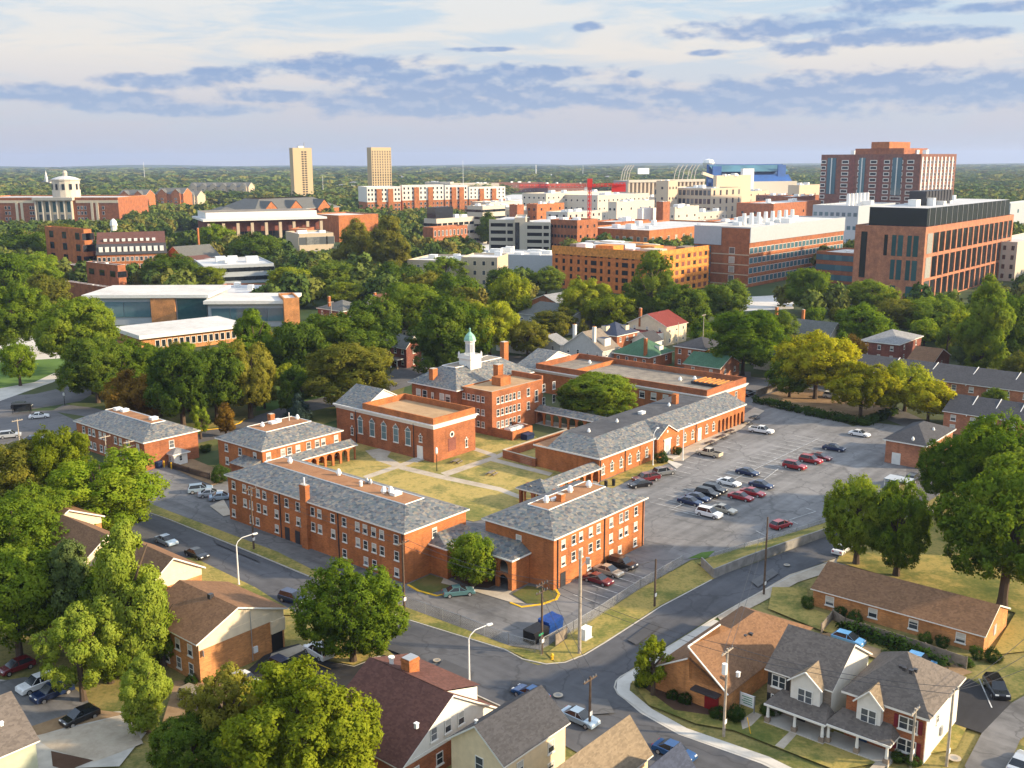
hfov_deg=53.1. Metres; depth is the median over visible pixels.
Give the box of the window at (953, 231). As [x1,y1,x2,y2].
[951,229,955,248]
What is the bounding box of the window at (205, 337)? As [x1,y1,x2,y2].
[203,334,207,341]
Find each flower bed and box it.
[451,574,500,587]
[645,683,710,714]
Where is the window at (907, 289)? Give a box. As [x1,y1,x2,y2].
[905,286,911,297]
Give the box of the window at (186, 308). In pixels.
[177,299,206,319]
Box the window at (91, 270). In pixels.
[89,268,94,274]
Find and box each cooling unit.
[504,426,515,430]
[511,425,521,429]
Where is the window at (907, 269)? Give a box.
[905,260,909,280]
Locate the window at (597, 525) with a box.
[596,523,600,534]
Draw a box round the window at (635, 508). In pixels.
[634,506,637,516]
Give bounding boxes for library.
[0,170,148,223]
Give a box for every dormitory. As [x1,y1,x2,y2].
[73,406,199,470]
[214,412,343,470]
[224,456,469,583]
[481,480,648,589]
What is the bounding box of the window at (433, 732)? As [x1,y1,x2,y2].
[430,726,438,744]
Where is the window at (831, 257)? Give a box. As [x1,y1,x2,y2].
[829,254,835,260]
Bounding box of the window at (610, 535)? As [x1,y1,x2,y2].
[608,533,613,543]
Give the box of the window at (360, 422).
[357,415,362,434]
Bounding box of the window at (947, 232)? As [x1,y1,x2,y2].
[945,230,949,249]
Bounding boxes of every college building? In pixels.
[192,206,234,215]
[192,208,326,237]
[224,197,339,212]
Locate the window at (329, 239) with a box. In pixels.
[326,236,334,243]
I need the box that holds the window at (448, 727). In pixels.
[444,717,452,735]
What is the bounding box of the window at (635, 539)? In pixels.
[633,537,637,547]
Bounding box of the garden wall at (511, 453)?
[502,429,567,466]
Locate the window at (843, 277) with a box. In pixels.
[840,275,846,281]
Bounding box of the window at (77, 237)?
[75,233,79,239]
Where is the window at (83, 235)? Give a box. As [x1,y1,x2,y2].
[81,233,90,240]
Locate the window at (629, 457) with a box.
[628,453,631,464]
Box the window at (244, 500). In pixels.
[243,498,247,507]
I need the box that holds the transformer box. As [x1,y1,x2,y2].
[577,624,592,641]
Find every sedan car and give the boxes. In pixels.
[23,435,43,440]
[28,412,49,418]
[154,533,178,546]
[184,546,209,559]
[197,488,222,497]
[208,491,228,501]
[233,669,258,682]
[511,683,550,695]
[561,705,600,729]
[582,571,613,586]
[593,563,623,577]
[627,478,652,488]
[651,738,697,761]
[677,495,703,506]
[685,491,711,501]
[712,503,737,514]
[716,476,741,486]
[727,490,753,501]
[735,467,759,476]
[739,486,765,497]
[745,390,755,396]
[748,479,773,489]
[810,452,831,461]
[822,443,845,451]
[831,544,849,555]
[848,429,870,437]
[1006,749,1023,767]
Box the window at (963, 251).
[960,250,964,269]
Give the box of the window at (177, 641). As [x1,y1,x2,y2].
[175,637,180,651]
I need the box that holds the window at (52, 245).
[50,241,54,248]
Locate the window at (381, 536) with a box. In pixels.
[379,529,384,540]
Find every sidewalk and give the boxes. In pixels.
[0,373,56,400]
[270,645,302,656]
[617,620,790,767]
[668,460,681,467]
[718,506,933,619]
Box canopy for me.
[884,474,913,485]
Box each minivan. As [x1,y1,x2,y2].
[10,401,32,408]
[176,683,206,708]
[823,390,839,397]
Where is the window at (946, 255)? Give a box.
[943,253,947,273]
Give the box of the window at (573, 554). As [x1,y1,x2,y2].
[571,550,575,562]
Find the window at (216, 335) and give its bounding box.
[214,333,218,340]
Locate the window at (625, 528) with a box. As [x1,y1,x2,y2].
[624,526,628,536]
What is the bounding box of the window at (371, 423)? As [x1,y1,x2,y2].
[369,418,374,437]
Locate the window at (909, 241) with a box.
[906,236,911,256]
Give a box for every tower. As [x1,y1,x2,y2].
[278,293,299,324]
[289,146,313,196]
[367,147,391,185]
[514,214,526,249]
[702,159,713,167]
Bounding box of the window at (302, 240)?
[298,237,305,244]
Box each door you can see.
[285,527,289,540]
[295,530,299,543]
[417,445,422,458]
[560,571,565,586]
[697,427,701,440]
[704,696,718,709]
[891,452,900,464]
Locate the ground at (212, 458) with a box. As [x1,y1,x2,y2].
[8,190,1017,464]
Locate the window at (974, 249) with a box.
[971,247,975,266]
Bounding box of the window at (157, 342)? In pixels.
[155,340,159,346]
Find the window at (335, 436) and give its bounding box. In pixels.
[334,435,338,442]
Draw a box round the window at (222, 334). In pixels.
[220,332,224,339]
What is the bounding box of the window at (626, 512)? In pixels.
[624,510,628,521]
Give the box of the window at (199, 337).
[197,335,201,342]
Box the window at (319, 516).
[317,509,321,519]
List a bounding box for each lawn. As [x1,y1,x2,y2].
[0,358,64,387]
[0,465,1023,767]
[62,369,404,451]
[186,558,295,614]
[207,415,255,428]
[256,385,348,410]
[319,432,589,520]
[409,575,449,594]
[513,585,556,602]
[600,458,673,487]
[632,681,965,767]
[759,388,888,419]
[768,587,969,666]
[836,517,1023,654]
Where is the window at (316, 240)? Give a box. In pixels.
[313,237,319,244]
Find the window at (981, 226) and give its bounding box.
[978,225,982,242]
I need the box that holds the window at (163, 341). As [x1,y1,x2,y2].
[161,339,165,346]
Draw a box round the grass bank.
[697,523,826,568]
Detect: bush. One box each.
[183,673,197,684]
[199,443,211,451]
[211,463,229,483]
[633,670,648,687]
[654,449,668,462]
[665,688,678,700]
[672,446,681,454]
[677,692,692,704]
[709,705,726,720]
[726,703,745,722]
[758,703,781,716]
[801,595,814,609]
[833,606,847,616]
[846,609,863,622]
[891,749,906,763]
[905,754,923,766]
[917,630,933,643]
[934,634,950,648]
[956,656,974,667]
[969,645,984,659]
[983,646,1004,663]
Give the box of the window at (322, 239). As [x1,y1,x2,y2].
[319,236,325,244]
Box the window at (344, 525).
[341,517,346,527]
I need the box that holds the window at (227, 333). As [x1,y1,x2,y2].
[226,331,230,338]
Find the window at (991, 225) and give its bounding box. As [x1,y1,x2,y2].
[988,223,992,240]
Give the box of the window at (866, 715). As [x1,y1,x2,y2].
[860,707,876,724]
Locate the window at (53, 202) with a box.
[52,201,55,211]
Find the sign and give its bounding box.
[555,626,566,645]
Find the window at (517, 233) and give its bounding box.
[515,222,519,249]
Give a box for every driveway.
[0,677,88,725]
[132,465,690,649]
[954,678,1010,732]
[965,696,1023,767]
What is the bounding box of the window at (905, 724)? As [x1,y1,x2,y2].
[897,714,917,735]
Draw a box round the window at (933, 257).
[930,256,935,276]
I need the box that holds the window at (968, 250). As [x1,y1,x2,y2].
[966,248,970,267]
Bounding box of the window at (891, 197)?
[890,196,900,199]
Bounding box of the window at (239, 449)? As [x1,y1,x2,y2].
[238,448,241,455]
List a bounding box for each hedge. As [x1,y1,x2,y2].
[751,394,899,425]
[835,618,953,666]
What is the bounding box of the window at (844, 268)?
[841,265,847,271]
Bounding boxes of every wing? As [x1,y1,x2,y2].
[518,348,748,407]
[533,392,746,480]
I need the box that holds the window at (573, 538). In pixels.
[571,534,576,545]
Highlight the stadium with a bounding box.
[613,164,796,195]
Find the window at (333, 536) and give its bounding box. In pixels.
[331,529,335,539]
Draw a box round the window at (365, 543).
[363,540,368,550]
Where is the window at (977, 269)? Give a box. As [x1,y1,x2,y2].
[974,268,978,285]
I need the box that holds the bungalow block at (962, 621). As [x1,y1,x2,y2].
[810,561,1010,652]
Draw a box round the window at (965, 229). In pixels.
[962,227,966,246]
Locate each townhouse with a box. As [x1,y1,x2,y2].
[764,624,872,743]
[825,651,965,767]
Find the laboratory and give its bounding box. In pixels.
[694,209,844,287]
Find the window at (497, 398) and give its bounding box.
[496,397,499,404]
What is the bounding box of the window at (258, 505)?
[256,503,260,512]
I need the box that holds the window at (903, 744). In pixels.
[895,737,915,757]
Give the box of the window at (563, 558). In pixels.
[561,555,565,567]
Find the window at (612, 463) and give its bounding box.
[610,460,613,471]
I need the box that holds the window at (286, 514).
[285,513,289,522]
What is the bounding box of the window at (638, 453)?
[636,450,639,461]
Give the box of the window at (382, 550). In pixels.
[379,546,384,556]
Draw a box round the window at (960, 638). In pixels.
[954,631,965,645]
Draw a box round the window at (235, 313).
[230,308,247,319]
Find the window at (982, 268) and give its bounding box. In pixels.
[979,266,983,284]
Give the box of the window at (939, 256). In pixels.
[937,254,941,274]
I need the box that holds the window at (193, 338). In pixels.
[191,335,195,342]
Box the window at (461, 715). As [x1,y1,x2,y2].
[457,710,465,727]
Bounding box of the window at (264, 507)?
[263,505,267,515]
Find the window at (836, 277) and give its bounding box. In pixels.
[834,275,840,280]
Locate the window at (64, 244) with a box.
[63,243,67,249]
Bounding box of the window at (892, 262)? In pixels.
[889,259,894,278]
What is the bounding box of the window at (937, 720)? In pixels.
[936,712,939,725]
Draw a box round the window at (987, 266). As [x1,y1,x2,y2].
[985,265,988,276]
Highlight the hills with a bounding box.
[0,163,1023,167]
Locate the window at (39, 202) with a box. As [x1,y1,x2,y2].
[38,201,41,211]
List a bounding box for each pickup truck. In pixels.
[442,584,475,597]
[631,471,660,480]
[695,447,722,457]
[748,425,774,434]
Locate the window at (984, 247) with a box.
[981,245,985,263]
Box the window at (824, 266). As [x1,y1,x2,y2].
[822,264,828,269]
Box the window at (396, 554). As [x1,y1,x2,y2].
[394,550,399,561]
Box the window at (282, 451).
[280,448,285,456]
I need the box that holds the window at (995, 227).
[993,222,997,239]
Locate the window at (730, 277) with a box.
[728,275,733,280]
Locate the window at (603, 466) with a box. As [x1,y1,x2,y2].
[601,463,604,475]
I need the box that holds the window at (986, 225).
[983,224,987,241]
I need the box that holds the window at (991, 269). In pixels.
[989,264,993,279]
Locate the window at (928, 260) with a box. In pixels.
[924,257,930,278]
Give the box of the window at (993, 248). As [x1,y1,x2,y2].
[991,243,995,261]
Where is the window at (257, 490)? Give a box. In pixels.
[256,488,260,498]
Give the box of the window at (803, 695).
[797,687,812,704]
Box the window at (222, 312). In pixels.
[211,308,229,318]
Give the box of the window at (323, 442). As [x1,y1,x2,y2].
[321,438,325,445]
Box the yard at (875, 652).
[822,633,971,674]
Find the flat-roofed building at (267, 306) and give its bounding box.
[203,293,301,325]
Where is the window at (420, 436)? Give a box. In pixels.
[418,433,422,442]
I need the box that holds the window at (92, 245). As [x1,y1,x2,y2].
[87,244,95,251]
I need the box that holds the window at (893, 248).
[891,235,896,255]
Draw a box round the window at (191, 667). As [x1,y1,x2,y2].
[188,662,194,676]
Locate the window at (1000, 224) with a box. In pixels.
[998,222,1001,238]
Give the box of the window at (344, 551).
[342,548,347,558]
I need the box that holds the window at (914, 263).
[910,261,916,280]
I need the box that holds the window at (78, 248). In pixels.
[76,244,80,251]
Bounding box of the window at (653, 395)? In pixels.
[650,392,656,400]
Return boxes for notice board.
[739,691,754,712]
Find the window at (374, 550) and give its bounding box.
[371,543,376,553]
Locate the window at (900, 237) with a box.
[897,235,903,255]
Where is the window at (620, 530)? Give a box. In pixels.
[618,528,622,539]
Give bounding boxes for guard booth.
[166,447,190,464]
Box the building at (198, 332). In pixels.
[116,316,236,347]
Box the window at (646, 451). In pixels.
[645,447,648,457]
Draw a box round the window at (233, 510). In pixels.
[232,509,235,517]
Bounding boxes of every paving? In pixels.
[176,459,227,484]
[211,499,229,515]
[441,578,522,602]
[672,407,763,460]
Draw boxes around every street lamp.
[236,532,257,584]
[468,623,492,679]
[652,427,658,464]
[682,423,691,460]
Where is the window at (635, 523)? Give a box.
[633,521,637,531]
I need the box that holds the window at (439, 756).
[436,750,444,767]
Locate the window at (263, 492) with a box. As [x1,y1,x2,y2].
[262,490,266,500]
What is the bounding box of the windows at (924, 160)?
[921,160,954,188]
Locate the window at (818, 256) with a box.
[816,254,822,259]
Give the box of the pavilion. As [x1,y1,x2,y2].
[516,479,559,502]
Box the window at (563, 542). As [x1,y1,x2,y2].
[561,539,565,550]
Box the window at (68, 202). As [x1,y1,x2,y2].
[66,201,70,211]
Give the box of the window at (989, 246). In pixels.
[986,244,990,262]
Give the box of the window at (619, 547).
[618,545,621,553]
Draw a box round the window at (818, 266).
[815,263,821,269]
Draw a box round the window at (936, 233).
[932,232,937,252]
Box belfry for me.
[110,219,116,230]
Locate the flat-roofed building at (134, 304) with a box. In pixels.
[81,285,230,324]
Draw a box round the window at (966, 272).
[964,270,968,288]
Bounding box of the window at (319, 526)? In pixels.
[317,524,322,534]
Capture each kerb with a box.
[150,513,711,663]
[407,584,442,595]
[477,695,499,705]
[510,589,559,607]
[614,558,837,767]
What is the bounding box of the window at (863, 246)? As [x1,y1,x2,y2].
[858,231,867,276]
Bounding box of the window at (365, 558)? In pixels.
[363,556,368,566]
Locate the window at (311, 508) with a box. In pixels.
[310,506,314,517]
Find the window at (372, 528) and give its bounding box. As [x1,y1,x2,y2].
[371,527,375,537]
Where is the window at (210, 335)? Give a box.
[209,333,213,340]
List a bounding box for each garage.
[489,217,529,249]
[526,219,551,249]
[883,421,955,467]
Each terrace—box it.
[857,354,1023,402]
[942,394,1023,436]
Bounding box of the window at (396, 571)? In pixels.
[394,567,399,577]
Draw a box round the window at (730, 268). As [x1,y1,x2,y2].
[728,266,733,272]
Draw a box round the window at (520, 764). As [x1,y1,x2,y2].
[517,759,523,767]
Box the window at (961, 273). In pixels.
[958,272,962,290]
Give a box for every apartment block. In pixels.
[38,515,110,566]
[39,494,104,527]
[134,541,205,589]
[160,580,287,682]
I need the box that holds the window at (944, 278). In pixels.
[941,276,945,293]
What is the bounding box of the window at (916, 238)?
[912,236,918,256]
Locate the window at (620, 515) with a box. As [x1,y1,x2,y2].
[619,513,623,523]
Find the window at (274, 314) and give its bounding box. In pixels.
[268,308,283,320]
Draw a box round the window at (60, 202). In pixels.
[59,201,63,211]
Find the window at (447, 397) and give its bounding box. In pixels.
[445,394,449,401]
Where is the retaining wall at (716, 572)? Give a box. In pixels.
[701,528,826,577]
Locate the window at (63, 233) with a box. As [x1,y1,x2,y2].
[62,231,66,238]
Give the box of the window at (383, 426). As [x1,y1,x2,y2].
[381,421,386,440]
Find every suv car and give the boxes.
[0,430,21,438]
[15,670,57,695]
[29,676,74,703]
[187,482,212,493]
[267,653,291,665]
[277,587,307,606]
[302,641,334,661]
[607,553,637,570]
[652,465,675,476]
[694,485,720,498]
[695,504,722,519]
[702,481,727,493]
[782,459,806,470]
[798,453,822,464]
[906,472,920,483]
[982,672,1010,699]
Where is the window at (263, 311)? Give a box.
[250,308,267,320]
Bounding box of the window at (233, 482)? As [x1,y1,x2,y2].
[231,481,235,490]
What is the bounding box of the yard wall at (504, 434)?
[487,421,531,440]
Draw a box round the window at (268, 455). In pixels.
[266,452,271,460]
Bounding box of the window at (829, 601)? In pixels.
[824,595,833,607]
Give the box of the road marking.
[299,436,991,707]
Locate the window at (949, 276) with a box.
[947,275,951,291]
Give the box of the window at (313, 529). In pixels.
[311,522,315,532]
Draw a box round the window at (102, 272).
[99,269,104,275]
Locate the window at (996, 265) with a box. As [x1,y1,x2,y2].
[994,263,997,277]
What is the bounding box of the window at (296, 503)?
[295,502,299,511]
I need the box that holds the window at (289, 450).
[287,447,291,454]
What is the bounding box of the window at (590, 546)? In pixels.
[588,542,592,553]
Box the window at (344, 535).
[342,533,347,543]
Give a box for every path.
[363,459,412,477]
[366,448,390,458]
[376,457,518,497]
[442,452,502,475]
[474,447,495,456]
[491,459,551,475]
[741,712,760,728]
[775,732,796,748]
[870,762,885,767]
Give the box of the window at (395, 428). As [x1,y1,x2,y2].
[392,424,398,443]
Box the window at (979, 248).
[976,246,980,264]
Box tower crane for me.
[519,179,625,217]
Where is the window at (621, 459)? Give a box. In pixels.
[619,456,622,468]
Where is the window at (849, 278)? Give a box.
[847,276,851,281]
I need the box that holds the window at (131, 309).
[123,302,150,316]
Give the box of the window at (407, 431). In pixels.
[404,426,410,446]
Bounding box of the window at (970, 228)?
[968,227,972,245]
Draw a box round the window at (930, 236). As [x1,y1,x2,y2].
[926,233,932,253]
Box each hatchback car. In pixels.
[0,654,35,676]
[58,702,100,727]
[769,518,792,530]
[831,628,865,647]
[908,649,937,663]
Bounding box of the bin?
[155,460,162,467]
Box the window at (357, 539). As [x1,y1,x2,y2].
[355,537,360,548]
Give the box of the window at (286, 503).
[284,498,288,508]
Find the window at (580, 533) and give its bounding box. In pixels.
[578,531,583,542]
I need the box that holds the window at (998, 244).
[996,242,999,259]
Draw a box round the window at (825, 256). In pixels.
[823,254,829,259]
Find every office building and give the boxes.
[44,226,96,262]
[66,281,108,300]
[86,261,126,285]
[194,255,274,283]
[223,282,265,292]
[286,230,334,251]
[290,227,313,231]
[317,212,378,241]
[407,254,464,275]
[423,206,473,240]
[423,225,466,241]
[425,181,453,184]
[440,182,498,186]
[461,251,507,286]
[466,203,505,242]
[471,199,520,204]
[482,246,551,272]
[490,181,545,192]
[498,204,525,209]
[505,198,521,203]
[505,207,527,216]
[509,204,523,216]
[522,189,610,209]
[526,201,563,219]
[530,216,558,221]
[538,182,588,191]
[546,208,601,219]
[551,217,597,245]
[552,240,709,293]
[565,192,648,219]
[598,217,648,225]
[598,220,721,241]
[608,199,653,219]
[637,207,655,220]
[654,185,741,218]
[656,180,677,206]
[656,201,669,220]
[670,204,698,220]
[698,208,725,220]
[708,215,762,221]
[713,173,750,201]
[736,198,820,217]
[750,189,768,201]
[756,193,787,200]
[769,194,818,199]
[788,182,819,194]
[812,192,894,243]
[815,248,853,284]
[852,189,1013,301]
[997,233,1023,281]
[1009,200,1023,223]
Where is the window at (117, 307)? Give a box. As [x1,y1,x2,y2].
[98,302,123,316]
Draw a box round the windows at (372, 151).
[372,151,390,172]
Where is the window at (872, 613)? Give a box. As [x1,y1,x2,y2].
[867,607,877,619]
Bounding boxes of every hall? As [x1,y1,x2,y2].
[96,231,166,267]
[119,190,155,205]
[155,188,192,205]
[189,182,254,191]
[191,191,205,204]
[358,186,400,210]
[400,184,443,210]
[408,328,554,434]
[443,185,467,211]
[467,186,504,204]
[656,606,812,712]
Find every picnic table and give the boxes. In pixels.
[451,458,462,463]
[486,470,497,474]
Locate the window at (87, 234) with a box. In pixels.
[86,233,94,239]
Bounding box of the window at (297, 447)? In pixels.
[295,444,300,452]
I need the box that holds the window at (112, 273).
[110,271,115,277]
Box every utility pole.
[11,419,22,439]
[100,434,110,457]
[244,486,255,548]
[396,541,408,610]
[536,581,547,653]
[578,550,589,653]
[583,675,596,721]
[653,559,656,606]
[721,645,732,736]
[763,517,768,593]
[909,705,919,767]
[945,687,957,766]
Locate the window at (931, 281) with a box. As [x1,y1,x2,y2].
[930,279,933,291]
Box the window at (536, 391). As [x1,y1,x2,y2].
[534,390,538,402]
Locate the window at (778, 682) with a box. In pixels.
[770,673,785,689]
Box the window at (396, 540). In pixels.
[393,534,398,544]
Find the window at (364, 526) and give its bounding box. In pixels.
[362,524,367,534]
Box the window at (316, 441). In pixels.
[315,440,319,447]
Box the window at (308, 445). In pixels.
[306,442,310,449]
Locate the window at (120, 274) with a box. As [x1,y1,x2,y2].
[117,271,126,277]
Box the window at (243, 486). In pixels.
[242,484,246,493]
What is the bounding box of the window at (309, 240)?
[306,237,313,244]
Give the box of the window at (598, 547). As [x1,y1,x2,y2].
[596,539,600,550]
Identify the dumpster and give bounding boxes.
[521,431,533,440]
[523,622,549,644]
[538,611,563,633]
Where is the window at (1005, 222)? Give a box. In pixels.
[1003,221,1006,237]
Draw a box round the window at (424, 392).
[422,390,426,397]
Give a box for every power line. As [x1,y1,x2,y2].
[246,489,397,543]
[256,487,405,539]
[400,544,536,584]
[408,540,545,580]
[538,585,720,651]
[538,586,585,680]
[540,560,653,584]
[546,580,731,646]
[547,562,648,580]
[547,582,594,673]
[723,520,764,651]
[723,652,950,693]
[732,516,770,644]
[732,646,952,686]
[955,656,1023,689]
[956,639,1023,688]
[957,669,1023,689]
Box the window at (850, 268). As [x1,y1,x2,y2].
[848,266,852,271]
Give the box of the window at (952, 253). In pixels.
[949,252,953,271]
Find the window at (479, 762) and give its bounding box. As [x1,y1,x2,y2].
[475,755,483,767]
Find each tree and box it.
[0,227,46,254]
[0,251,30,292]
[0,279,51,346]
[0,342,38,385]
[0,438,56,497]
[0,492,69,561]
[0,543,68,656]
[2,477,73,539]
[13,272,75,308]
[17,251,66,279]
[19,545,89,636]
[20,424,97,490]
[28,600,122,701]
[31,296,120,358]
[39,222,80,233]
[40,444,170,530]
[42,537,92,658]
[51,336,133,402]
[72,564,137,613]
[81,334,157,392]
[84,516,168,671]
[86,601,132,683]
[99,368,160,415]
[117,650,173,734]
[137,250,201,282]
[142,344,217,425]
[143,344,162,351]
[145,710,233,767]
[147,589,179,666]
[163,340,188,350]
[176,659,263,767]
[180,342,196,349]
[181,340,252,419]
[189,405,211,438]
[193,222,237,244]
[194,266,226,284]
[212,654,384,767]
[214,400,235,433]
[217,338,277,418]
[222,231,283,259]
[230,308,276,363]
[232,676,276,732]
[255,380,277,408]
[265,266,311,284]
[268,320,325,368]
[273,362,291,386]
[277,379,294,409]
[279,364,306,390]
[282,393,312,419]
[289,555,410,661]
[291,373,311,399]
[295,307,399,355]
[301,341,396,404]
[305,258,351,290]
[323,281,365,301]
[330,217,376,264]
[346,293,403,332]
[364,215,411,266]
[374,260,425,282]
[379,281,438,329]
[403,270,440,298]
[404,293,468,373]
[421,303,438,319]
[423,255,468,280]
[430,271,485,305]
[439,299,494,354]
[444,531,496,587]
[449,284,479,301]
[453,292,467,303]
[460,293,474,306]
[471,300,521,355]
[474,211,495,243]
[484,265,514,289]
[486,270,533,314]
[509,319,549,356]
[526,265,566,294]
[530,306,578,332]
[554,320,569,336]
[554,384,608,413]
[556,275,612,320]
[559,371,638,416]
[577,319,588,333]
[587,292,638,325]
[621,249,680,313]
[632,304,642,318]
[634,634,674,695]
[651,283,712,328]
[686,313,714,338]
[698,329,716,338]
[703,278,752,322]
[705,309,791,375]
[764,355,812,396]
[768,308,800,342]
[770,328,862,398]
[780,267,832,307]
[787,335,802,343]
[805,305,822,320]
[816,307,827,320]
[822,473,896,564]
[823,361,902,417]
[827,305,840,321]
[831,301,891,338]
[835,329,853,350]
[845,278,901,308]
[847,334,868,361]
[865,474,933,576]
[874,296,923,330]
[882,319,899,331]
[886,359,934,411]
[899,379,957,421]
[900,296,970,339]
[908,317,939,345]
[913,296,941,310]
[915,435,983,508]
[926,449,1023,606]
[931,292,947,299]
[934,326,958,353]
[941,313,967,331]
[944,407,1023,495]
[945,290,964,305]
[950,273,1016,368]
[950,342,983,365]
[964,303,971,311]
[981,387,1009,400]
[982,444,1023,521]
[994,292,1023,366]
[996,350,1023,372]
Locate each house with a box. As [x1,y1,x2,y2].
[0,691,39,767]
[167,228,220,257]
[183,255,210,261]
[317,296,351,316]
[346,653,497,767]
[367,292,388,304]
[385,320,414,340]
[385,334,420,368]
[446,685,570,767]
[496,339,529,353]
[517,301,600,335]
[532,292,562,304]
[532,333,567,352]
[556,715,652,767]
[562,324,620,357]
[601,322,638,348]
[612,337,673,364]
[627,308,687,345]
[630,330,663,344]
[648,742,695,767]
[673,337,718,366]
[682,351,741,375]
[754,350,775,369]
[775,307,839,337]
[861,329,923,358]
[907,346,950,363]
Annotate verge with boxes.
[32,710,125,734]
[51,751,92,767]
[144,504,557,663]
[163,680,226,720]
[316,636,392,664]
[547,560,713,662]
[690,551,713,557]
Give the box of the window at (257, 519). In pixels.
[255,517,259,526]
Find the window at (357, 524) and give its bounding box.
[355,521,359,532]
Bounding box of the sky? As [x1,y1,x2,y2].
[0,0,1023,166]
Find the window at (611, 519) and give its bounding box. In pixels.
[609,517,613,528]
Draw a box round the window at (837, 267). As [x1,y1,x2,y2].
[835,265,841,270]
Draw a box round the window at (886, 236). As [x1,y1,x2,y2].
[883,235,887,254]
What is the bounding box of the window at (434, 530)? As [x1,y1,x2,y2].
[432,527,436,538]
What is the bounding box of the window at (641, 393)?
[639,390,644,398]
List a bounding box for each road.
[0,387,93,411]
[54,379,411,442]
[88,500,768,767]
[386,353,750,383]
[506,494,922,686]
[745,377,943,500]
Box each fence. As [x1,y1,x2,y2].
[167,460,209,479]
[407,596,534,651]
[539,555,682,650]
[715,519,825,554]
[756,385,777,395]
[820,609,833,633]
[832,609,967,669]
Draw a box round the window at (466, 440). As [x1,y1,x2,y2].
[465,437,467,447]
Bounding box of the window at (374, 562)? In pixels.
[372,559,376,569]
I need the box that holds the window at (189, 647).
[187,643,192,658]
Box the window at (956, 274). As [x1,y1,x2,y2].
[953,273,957,288]
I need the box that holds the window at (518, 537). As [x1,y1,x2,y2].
[516,534,521,541]
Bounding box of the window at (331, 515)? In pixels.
[330,513,334,523]
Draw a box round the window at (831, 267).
[828,264,834,270]
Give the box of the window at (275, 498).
[273,494,277,504]
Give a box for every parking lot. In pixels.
[0,410,76,448]
[0,680,145,767]
[37,715,142,761]
[248,644,363,688]
[559,541,672,609]
[598,401,905,558]
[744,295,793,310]
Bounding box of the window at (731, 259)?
[729,256,734,262]
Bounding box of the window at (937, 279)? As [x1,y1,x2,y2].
[935,278,939,295]
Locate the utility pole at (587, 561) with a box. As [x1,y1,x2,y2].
[578,550,589,653]
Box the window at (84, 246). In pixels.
[82,244,91,251]
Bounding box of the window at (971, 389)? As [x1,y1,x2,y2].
[968,387,973,392]
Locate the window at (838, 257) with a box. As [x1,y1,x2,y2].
[835,255,841,260]
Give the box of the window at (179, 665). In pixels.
[176,655,181,670]
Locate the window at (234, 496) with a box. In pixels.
[232,495,236,504]
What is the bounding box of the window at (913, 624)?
[907,618,918,631]
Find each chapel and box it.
[42,171,50,182]
[333,383,478,462]
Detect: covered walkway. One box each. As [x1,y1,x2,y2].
[285,439,357,466]
[428,523,530,590]
[524,461,601,500]
[535,404,605,429]
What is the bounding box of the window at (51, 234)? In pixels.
[49,230,53,237]
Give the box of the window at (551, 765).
[548,760,553,767]
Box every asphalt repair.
[214,539,259,561]
[366,638,425,659]
[438,660,473,678]
[509,681,545,690]
[591,698,613,713]
[628,621,660,644]
[752,568,777,586]
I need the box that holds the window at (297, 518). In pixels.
[296,517,300,526]
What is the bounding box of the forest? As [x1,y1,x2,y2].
[0,164,1023,312]
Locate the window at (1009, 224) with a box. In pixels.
[1007,220,1010,237]
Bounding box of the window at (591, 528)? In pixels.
[588,526,593,537]
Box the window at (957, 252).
[955,251,959,270]
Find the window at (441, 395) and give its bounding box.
[439,393,443,400]
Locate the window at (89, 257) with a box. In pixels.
[87,256,96,260]
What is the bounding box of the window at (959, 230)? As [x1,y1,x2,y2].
[957,228,961,247]
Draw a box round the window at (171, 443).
[169,440,174,448]
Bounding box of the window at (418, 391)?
[416,388,420,395]
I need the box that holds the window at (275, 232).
[272,230,278,237]

